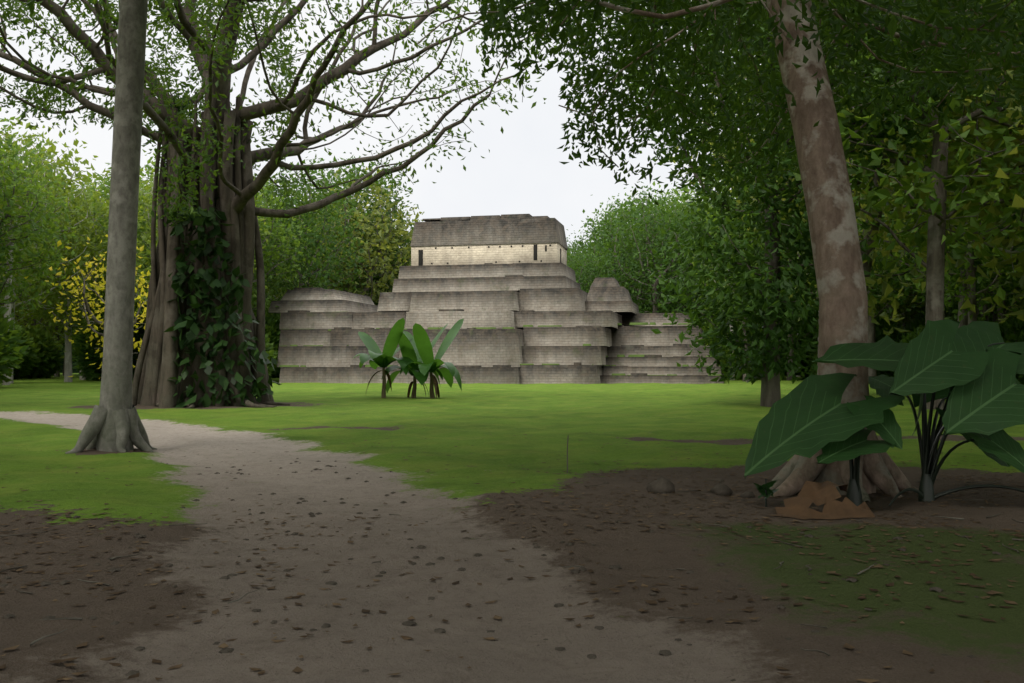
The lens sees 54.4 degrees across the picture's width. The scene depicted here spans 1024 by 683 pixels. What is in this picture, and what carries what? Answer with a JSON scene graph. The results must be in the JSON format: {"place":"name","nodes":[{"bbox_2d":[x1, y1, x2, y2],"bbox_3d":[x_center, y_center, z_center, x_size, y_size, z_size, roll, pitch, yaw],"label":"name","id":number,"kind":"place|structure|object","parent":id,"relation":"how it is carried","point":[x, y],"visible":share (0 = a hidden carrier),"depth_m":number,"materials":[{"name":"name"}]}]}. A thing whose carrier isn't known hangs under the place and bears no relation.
{"place":"outdoors","nodes":[
{"label":"outdoors","id":0,"kind":"place"},
{"bbox_2d":[0,0,950,268],"label":"sky","id":1,"kind":"structure","parent":0,"point":[522,172],"materials":[{"name":"white"}]},
{"bbox_2d":[0,373,1023,682],"bbox_3d":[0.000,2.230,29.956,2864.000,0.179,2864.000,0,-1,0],"label":"ground","id":2,"kind":"structure","parent":0,"point":[342,425],"depth_m":8.21,"materials":[{"name":"green plant"}]},
{"bbox_2d":[0,210,17,285],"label":"forest tree","id":3,"kind":"object","parent":2,"relation":"on","point":[1,255],"visible":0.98,"depth_m":63.64,"materials":[{"name":"green plant"}]},
{"bbox_2d":[0,19,21,78],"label":"forest tree","id":4,"kind":"object","parent":2,"relation":"on","point":[4,51],"visible":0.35,"depth_m":50.31,"materials":[{"name":"green plant"}]},
{"bbox_2d":[0,305,28,385],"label":"bush","id":5,"kind":"object","parent":2,"relation":"on","point":[10,341],"visible":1,"depth_m":64.50,"materials":[{"name":"green plant"}]},
{"bbox_2d":[0,157,30,319],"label":"forest tree","id":6,"kind":"object","parent":2,"relation":"on","point":[19,274],"visible":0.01,"depth_m":108.36,"materials":[{"name":"green plant"}]},
{"bbox_2d":[2,318,40,379],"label":"bush","id":7,"kind":"object","parent":2,"relation":"on","point":[29,361],"visible":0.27,"depth_m":102.58,"materials":[{"name":"green plant"}]},
{"bbox_2d":[0,120,70,384],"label":"forest tree","id":8,"kind":"object","parent":2,"relation":"on","point":[8,312],"visible":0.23,"depth_m":73.80,"materials":[{"name":"green plant"}]},
{"bbox_2d":[0,175,77,342],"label":"forest tree","id":9,"kind":"object","parent":2,"relation":"on","point":[41,320],"visible":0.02,"depth_m":116.08,"materials":[{"name":"green plant"}]},
{"bbox_2d":[0,107,79,319],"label":"forest tree","id":10,"kind":"object","parent":2,"relation":"on","point":[11,188],"visible":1,"depth_m":66.88,"materials":[{"name":"green plant"}]},
{"bbox_2d":[18,324,63,378],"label":"bush","id":11,"kind":"object","parent":2,"relation":"on","point":[50,364],"visible":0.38,"depth_m":110.42,"materials":[{"name":"green plant"}]},
{"bbox_2d":[16,299,80,376],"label":"forest tree","id":12,"kind":"object","parent":2,"relation":"on","point":[57,374],"depth_m":125.92,"materials":[{"name":"green plant"}]},
{"bbox_2d":[0,119,110,382],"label":"forest tree","id":13,"kind":"object","parent":2,"relation":"on","point":[59,163],"visible":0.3,"depth_m":83.63,"materials":[{"name":"green plant"}]},
{"bbox_2d":[36,316,97,375],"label":"forest tree","id":14,"kind":"object","parent":2,"relation":"on","point":[63,348],"depth_m":141.87,"materials":[{"name":"green plant"}]},
{"bbox_2d":[1,188,138,381],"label":"forest tree","id":15,"kind":"object","parent":2,"relation":"on","point":[68,350],"visible":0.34,"depth_m":89.45,"materials":[{"name":"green plant"}]},
{"bbox_2d":[3,0,156,453],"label":"grey trunk tree","id":16,"kind":"object","parent":2,"relation":"on","point":[113,423],"visible":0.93,"depth_m":17.47,"materials":[{"name":"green plant"}]},
{"bbox_2d":[17,170,149,379],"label":"forest tree","id":17,"kind":"object","parent":2,"relation":"on","point":[96,202],"visible":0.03,"depth_m":99.94,"materials":[{"name":"green plant"}]},
{"bbox_2d":[24,235,149,378],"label":"yellow tree","id":18,"kind":"object","parent":2,"relation":"on","point":[84,303],"visible":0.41,"depth_m":65.71,"materials":[{"name":"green plant"}]},
{"bbox_2d":[51,214,149,316],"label":"forest tree","id":19,"kind":"object","parent":2,"relation":"on","point":[93,293],"visible":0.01,"depth_m":108.74,"materials":[{"name":"green plant"}]},
{"bbox_2d":[63,164,146,316],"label":"forest tree","id":20,"kind":"object","parent":2,"relation":"on","point":[86,195],"depth_m":120.74,"materials":[{"name":"green plant"}]},
{"bbox_2d":[72,303,145,380],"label":"bush","id":21,"kind":"object","parent":2,"relation":"on","point":[92,373],"visible":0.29,"depth_m":96.45,"materials":[{"name":"green plant"}]},
{"bbox_2d":[74,148,159,325],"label":"forest tree","id":22,"kind":"object","parent":2,"relation":"on","point":[107,190],"visible":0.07,"depth_m":95.07,"materials":[{"name":"green plant"}]},
{"bbox_2d":[90,159,158,340],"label":"forest tree","id":23,"kind":"object","parent":2,"relation":"on","point":[142,213],"visible":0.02,"depth_m":89.32,"materials":[{"name":"green plant"}]},
{"bbox_2d":[94,158,272,313],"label":"forest tree","id":24,"kind":"object","parent":2,"relation":"on","point":[147,236],"visible":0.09,"depth_m":81.96,"materials":[{"name":"green plant"}]},
{"bbox_2d":[252,304,279,377],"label":"bush","id":25,"kind":"object","parent":2,"relation":"on","point":[273,329],"visible":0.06,"depth_m":114.25,"materials":[{"name":"green plant"}]},
{"bbox_2d":[265,333,277,374],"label":"bush","id":26,"kind":"object","parent":2,"relation":"on","point":[269,351],"visible":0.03,"depth_m":86.16,"materials":[{"name":"green plant"}]},
{"bbox_2d":[0,0,566,408],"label":"fig tree","id":27,"kind":"object","parent":2,"relation":"on","point":[203,342],"visible":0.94,"depth_m":35.88,"materials":[{"name":"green plant"}]},
{"bbox_2d":[251,181,315,327],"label":"forest tree","id":28,"kind":"object","parent":2,"relation":"on","point":[281,239],"visible":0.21,"depth_m":92.31,"materials":[{"name":"green plant"}]},
{"bbox_2d":[251,179,361,333],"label":"forest tree","id":29,"kind":"object","parent":2,"relation":"on","point":[285,291],"visible":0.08,"depth_m":115.93,"materials":[{"name":"green plant"}]},
{"bbox_2d":[252,151,372,319],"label":"forest tree","id":30,"kind":"object","parent":2,"relation":"on","point":[333,258],"visible":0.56,"depth_m":100.81,"materials":[{"name":"green plant"}]},
{"bbox_2d":[280,190,382,293],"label":"forest tree","id":31,"kind":"object","parent":2,"relation":"on","point":[343,267],"depth_m":134.55,"materials":[{"name":"green plant"}]},
{"bbox_2d":[294,140,419,304],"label":"forest tree","id":32,"kind":"object","parent":2,"relation":"on","point":[394,209],"visible":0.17,"depth_m":121.58,"materials":[{"name":"green plant"}]},
{"bbox_2d":[304,166,423,304],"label":"forest tree","id":33,"kind":"object","parent":2,"relation":"on","point":[382,239],"visible":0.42,"depth_m":116.22,"materials":[{"name":"green plant"}]},
{"bbox_2d":[357,226,410,304],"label":"forest tree","id":34,"kind":"object","parent":2,"relation":"on","point":[380,276],"visible":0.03,"depth_m":126.28,"materials":[{"name":"green plant"}]},
{"bbox_2d":[354,318,415,397],"bbox_3d":[-5.817,0.814,44.993,2.729,3.682,2.848,0,-1,-17],"label":"banana plant","id":35,"kind":"object","parent":2,"relation":"on","point":[376,357],"visible":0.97,"depth_m":44.73,"materials":[{"name":"green plant"}]},
{"bbox_2d":[388,250,410,290],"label":"forest tree","id":36,"kind":"object","parent":2,"relation":"on","point":[398,268],"visible":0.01,"depth_m":122.59,"materials":[{"name":"green plant"}]},
{"bbox_2d":[381,325,446,397],"bbox_3d":[-4.444,1.033,45.553,2.976,3.868,2.800,0,-1,0],"label":"banana plant","id":37,"kind":"object","parent":2,"relation":"on","point":[406,348],"visible":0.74,"depth_m":45.33,"materials":[{"name":"green plant"}]},
{"bbox_2d":[400,318,463,398],"bbox_3d":[-3.607,0.829,44.865,2.792,3.819,3.196,0,-1,0],"label":"banana plant","id":38,"kind":"object","parent":2,"relation":"on","point":[419,339],"visible":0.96,"depth_m":44.62,"materials":[{"name":"green plant"}]},
{"bbox_2d":[25,258,901,372],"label":"forest treeline","id":39,"kind":"object","parent":2,"relation":"on","point":[61,366],"depth_m":187.30,"materials":[{"name":"green plant"}]},
{"bbox_2d":[268,214,723,383],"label":"stepped pyramid","id":40,"kind":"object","parent":2,"relation":"on","point":[507,287],"depth_m":86.29,"materials":[{"name":"grey stone"}]},
{"bbox_2d":[0,480,1023,655],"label":"ground twigs","id":41,"kind":"object","parent":2,"relation":"on","point":[112,558],"depth_m":7.52,"materials":[{"name":"brown wood"}]},
{"bbox_2d":[567,435,568,472],"bbox_3d":[0.786,1.656,14.164,0.034,0.645,0.028,1,-2,-29],"label":"stake stick","id":42,"kind":"object","parent":2,"relation":"on","point":[567,453],"visible":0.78,"depth_m":14.16,"materials":[{"name":"brown wood"}]},
{"bbox_2d":[567,225,605,276],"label":"forest tree","id":43,"kind":"object","parent":2,"relation":"on","point":[574,247],"visible":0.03,"depth_m":136.06,"materials":[{"name":"green plant"}]},
{"bbox_2d":[567,243,618,292],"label":"forest tree","id":44,"kind":"object","parent":2,"relation":"on","point":[581,280],"visible":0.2,"depth_m":112.05,"materials":[{"name":"green plant"}]},
{"bbox_2d":[583,246,659,311],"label":"forest tree","id":45,"kind":"object","parent":2,"relation":"on","point":[633,285],"visible":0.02,"depth_m":130.05,"materials":[{"name":"green plant"}]},
{"bbox_2d":[578,192,674,309],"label":"forest tree","id":46,"kind":"object","parent":2,"relation":"on","point":[629,199],"visible":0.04,"depth_m":156.68,"materials":[{"name":"green plant"}]},
{"bbox_2d":[568,183,685,312],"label":"forest tree","id":47,"kind":"object","parent":2,"relation":"on","point":[599,244],"visible":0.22,"depth_m":125.56,"materials":[{"name":"green plant"}]},
{"bbox_2d":[577,188,680,312],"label":"forest tree","id":48,"kind":"object","parent":2,"relation":"on","point":[615,226],"depth_m":145.58,"materials":[{"name":"green plant"}]},
{"bbox_2d":[597,170,715,312],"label":"forest tree","id":49,"kind":"object","parent":2,"relation":"on","point":[654,285],"visible":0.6,"depth_m":114.03,"materials":[{"name":"green plant"}]},
{"bbox_2d":[646,476,674,493],"bbox_3d":[1.724,1.691,11.461,0.286,0.279,0.329,1,-2,-29],"label":"rock","id":50,"kind":"object","parent":2,"relation":"on","point":[661,484],"visible":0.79,"depth_m":11.35,"materials":[{"name":"grey stone"}]},
{"bbox_2d":[634,171,714,316],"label":"forest tree","id":51,"kind":"object","parent":2,"relation":"on","point":[677,197],"visible":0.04,"depth_m":136.28,"materials":[{"name":"green plant"}]},
{"bbox_2d":[651,188,701,314],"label":"forest tree","id":52,"kind":"object","parent":2,"relation":"on","point":[673,189],"visible":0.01,"depth_m":160.84,"materials":[{"name":"green plant"}]},
{"bbox_2d":[639,201,727,322],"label":"forest tree","id":53,"kind":"object","parent":2,"relation":"on","point":[685,281],"visible":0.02,"depth_m":129.40,"materials":[{"name":"green plant"}]},
{"bbox_2d":[693,316,713,327],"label":"tree","id":54,"kind":"object","parent":2,"relation":"on","point":[702,321],"depth_m":128.42,"materials":[{"name":"green plant"}]},
{"bbox_2d":[697,318,729,378],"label":"bush","id":55,"kind":"object","parent":2,"relation":"on","point":[709,340],"visible":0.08,"depth_m":104.79,"materials":[{"name":"green plant"}]},
{"bbox_2d":[416,0,1023,500],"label":"tree","id":56,"kind":"object","parent":2,"relation":"on","point":[804,58],"visible":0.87,"depth_m":13.79,"materials":[{"name":"green plant"}]},
{"bbox_2d":[710,483,732,495],"bbox_3d":[2.448,1.759,11.657,0.230,0.206,0.242,0,-1,-17],"label":"rock","id":57,"kind":"object","parent":2,"relation":"on","point":[722,489],"visible":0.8,"depth_m":11.57,"materials":[{"name":"grey stone"}]},
{"bbox_2d":[688,204,762,379],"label":"forest tree","id":58,"kind":"object","parent":2,"relation":"on","point":[723,286],"visible":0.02,"depth_m":100.62,"materials":[{"name":"green plant"}]},
{"bbox_2d":[685,198,797,316],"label":"forest tree","id":59,"kind":"object","parent":2,"relation":"on","point":[714,266],"depth_m":105.49,"materials":[{"name":"green plant"}]},
{"bbox_2d":[687,191,805,381],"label":"forest tree","id":60,"kind":"object","parent":2,"relation":"on","point":[742,322],"visible":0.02,"depth_m":91.77,"materials":[{"name":"green plant"}]},
{"bbox_2d":[740,492,754,497],"bbox_3d":[2.721,1.791,11.511,0.180,0.112,0.142,0,-1,-16],"label":"rock","id":61,"kind":"object","parent":2,"relation":"on","point":[747,495],"visible":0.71,"depth_m":11.47,"materials":[{"name":"grey stone"}]},
{"bbox_2d":[716,317,796,379],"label":"bush","id":62,"kind":"object","parent":2,"relation":"on","point":[723,361],"visible":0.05,"depth_m":101.05,"materials":[{"name":"green plant"}]},
{"bbox_2d":[710,190,818,379],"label":"forest tree","id":63,"kind":"object","parent":2,"relation":"on","point":[791,360],"depth_m":97.45,"materials":[{"name":"green plant"}]},
{"bbox_2d":[754,478,778,506],"bbox_3d":[2.695,1.654,10.563,0.252,0.401,0.248,0,-1,19],"label":"seedling plant","id":64,"kind":"object","parent":2,"relation":"on","point":[765,490],"visible":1,"depth_m":10.55,"materials":[{"name":"green plant"}]},
{"bbox_2d":[669,83,902,374],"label":"plaza tree","id":65,"kind":"object","parent":2,"relation":"on","point":[714,219],"depth_m":72.55,"materials":[{"name":"green plant"}]},
{"bbox_2d":[599,0,1005,406],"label":"tree","id":66,"kind":"object","parent":2,"relation":"on","point":[766,355],"visible":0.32,"depth_m":35.79,"materials":[{"name":"green plant"}]},
{"bbox_2d":[794,314,817,379],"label":"bush","id":67,"kind":"object","parent":2,"relation":"on","point":[804,364],"visible":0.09,"depth_m":100.77,"materials":[{"name":"green plant"}]},
{"bbox_2d":[807,347,817,374],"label":"bush","id":68,"kind":"object","parent":2,"relation":"on","point":[810,360],"visible":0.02,"depth_m":97.64,"materials":[{"name":"green plant"}]},
{"bbox_2d":[744,373,904,506],"bbox_3d":[3.315,1.115,10.737,1.755,1.554,1.204,0,-1,0],"label":"elephant ear plant","id":69,"kind":"object","parent":2,"relation":"on","point":[810,416],"visible":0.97,"depth_m":10.59,"materials":[{"name":"green plant"}]},
{"bbox_2d":[746,198,912,300],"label":"forest tree","id":70,"kind":"object","parent":2,"relation":"on","point":[872,268],"depth_m":91.78,"materials":[{"name":"green plant"}]},
{"bbox_2d":[669,44,1018,334],"bbox_3d":[16.565,-8.733,48.761,16.020,23.445,17.560,0,-1,-15],"label":"plaza tree","id":71,"kind":"object","parent":2,"relation":"on","point":[870,232],"visible":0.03,"depth_m":48.82,"materials":[{"name":"green plant"}]},
{"bbox_2d":[684,0,1023,409],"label":"plaza tree","id":72,"kind":"object","parent":2,"relation":"on","point":[937,185],"visible":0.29,"depth_m":34.28,"materials":[{"name":"green plant"}]},
{"bbox_2d":[808,268,921,304],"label":"forest tree","id":73,"kind":"object","parent":2,"relation":"on","point":[893,292],"depth_m":98.47,"materials":[{"name":"green plant"}]},
{"bbox_2d":[875,326,902,376],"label":"bush","id":74,"kind":"object","parent":2,"relation":"on","point":[879,333],"visible":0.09,"depth_m":91.22,"materials":[{"name":"green plant"}]},
{"bbox_2d":[875,312,905,373],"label":"bush","id":75,"kind":"object","parent":2,"relation":"on","point":[884,323],"visible":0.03,"depth_m":107.41,"materials":[{"name":"green plant"}]},
{"bbox_2d":[856,178,926,379],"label":"forest tree","id":76,"kind":"object","parent":2,"relation":"on","point":[871,339],"visible":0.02,"depth_m":86.98,"materials":[{"name":"green plant"}]},
{"bbox_2d":[873,273,925,332],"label":"bush","id":77,"kind":"object","parent":2,"relation":"on","point":[903,309],"visible":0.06,"depth_m":120.52,"materials":[{"name":"green plant"}]},
{"bbox_2d":[874,281,925,332],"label":"bush","id":78,"kind":"object","parent":2,"relation":"on","point":[908,305],"visible":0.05,"depth_m":124.07,"materials":[{"name":"green plant"}]},
{"bbox_2d":[894,328,923,374],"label":"bush","id":79,"kind":"object","parent":2,"relation":"on","point":[909,337],"visible":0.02,"depth_m":76.60,"materials":[{"name":"green plant"}]},
{"bbox_2d":[812,319,1023,505],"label":"elephant ear plant","id":80,"kind":"object","parent":2,"relation":"on","point":[970,371],"visible":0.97,"depth_m":10.57,"materials":[{"name":"green plant"}]},
{"bbox_2d":[881,271,986,314],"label":"forest tree","id":81,"kind":"object","parent":2,"relation":"on","point":[925,294],"depth_m":107.41,"materials":[{"name":"green plant"}]},
{"bbox_2d":[846,100,1023,327],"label":"plaza tree","id":82,"kind":"object","parent":2,"relation":"on","point":[964,322],"visible":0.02,"depth_m":61.77,"materials":[{"name":"green plant"}]},
{"bbox_2d":[912,314,957,335],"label":"bush","id":83,"kind":"object","parent":2,"relation":"on","point":[921,326],"depth_m":84.09,"materials":[{"name":"green plant"}]},
{"bbox_2d":[854,123,1017,319],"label":"forest tree","id":84,"kind":"object","parent":2,"relation":"on","point":[895,280],"depth_m":79.79,"materials":[{"name":"green plant"}]},
{"bbox_2d":[849,7,1023,317],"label":"plaza tree","id":85,"kind":"object","parent":2,"relation":"on","point":[978,254],"visible":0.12,"depth_m":44.73,"materials":[{"name":"green plant"}]},
{"bbox_2d":[858,1,1023,322],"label":"forest tree","id":86,"kind":"object","parent":2,"relation":"on","point":[1006,243],"visible":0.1,"depth_m":40.86,"materials":[{"name":"green plant"}]},
{"bbox_2d":[900,303,989,335],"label":"bush","id":87,"kind":"object","parent":2,"relation":"on","point":[913,325],"visible":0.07,"depth_m":92.36,"materials":[{"name":"green plant"}]},
{"bbox_2d":[882,144,1023,321],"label":"forest tree","id":88,"kind":"object","parent":2,"relation":"on","point":[1004,310],"visible":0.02,"depth_m":66.50,"materials":[{"name":"green plant"}]},
{"bbox_2d":[888,102,1023,331],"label":"forest tree","id":89,"kind":"object","parent":2,"relation":"on","point":[971,294],"visible":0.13,"depth_m":60.10,"materials":[{"name":"green plant"}]},
{"bbox_2d":[905,262,1023,321],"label":"forest tree","id":90,"kind":"object","parent":2,"relation":"on","point":[994,315],"visible":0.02,"depth_m":87.72,"materials":[{"name":"green plant"}]},
{"bbox_2d":[907,249,1023,320],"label":"forest tree","id":91,"kind":"object","parent":2,"relation":"on","point":[985,307],"visible":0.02,"depth_m":82.64,"materials":[{"name":"green plant"}]},
{"bbox_2d":[962,0,1023,207],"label":"plaza tree","id":92,"kind":"object","parent":2,"relation":"on","point":[1018,201],"visible":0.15,"depth_m":29.41,"materials":[{"name":"green plant"}]},
{"bbox_2d":[977,315,1017,379],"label":"bush","id":93,"kind":"object","parent":2,"relation":"on","point":[991,319],"visible":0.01,"depth_m":83.03,"materials":[{"name":"green plant"}]},
{"bbox_2d":[996,315,1023,384],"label":"bush","id":94,"kind":"object","parent":2,"relation":"on","point":[1011,328],"visible":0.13,"depth_m":60.56,"materials":[{"name":"green plant"}]},
{"bbox_2d":[1006,258,1023,309],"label":"forest tree","id":95,"kind":"object","parent":2,"relation":"on","point":[1021,303],"visible":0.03,"depth_m":80.86,"materials":[{"name":"green plant"}]},
{"bbox_2d":[0,432,1023,682],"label":"fallen leaves","id":96,"kind":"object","parent":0,"point":[570,486],"depth_m":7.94,"materials":[{"name":"brown plant"}]},
{"bbox_2d":[774,481,874,519],"bbox_3d":[3.035,1.582,9.879,1.142,0.334,0.645,1,-2,-26],"label":"dirt mound","id":97,"kind":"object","parent":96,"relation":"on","point":[826,493],"depth_m":9.88,"materials":[{"name":"brown soil"}]}
]}

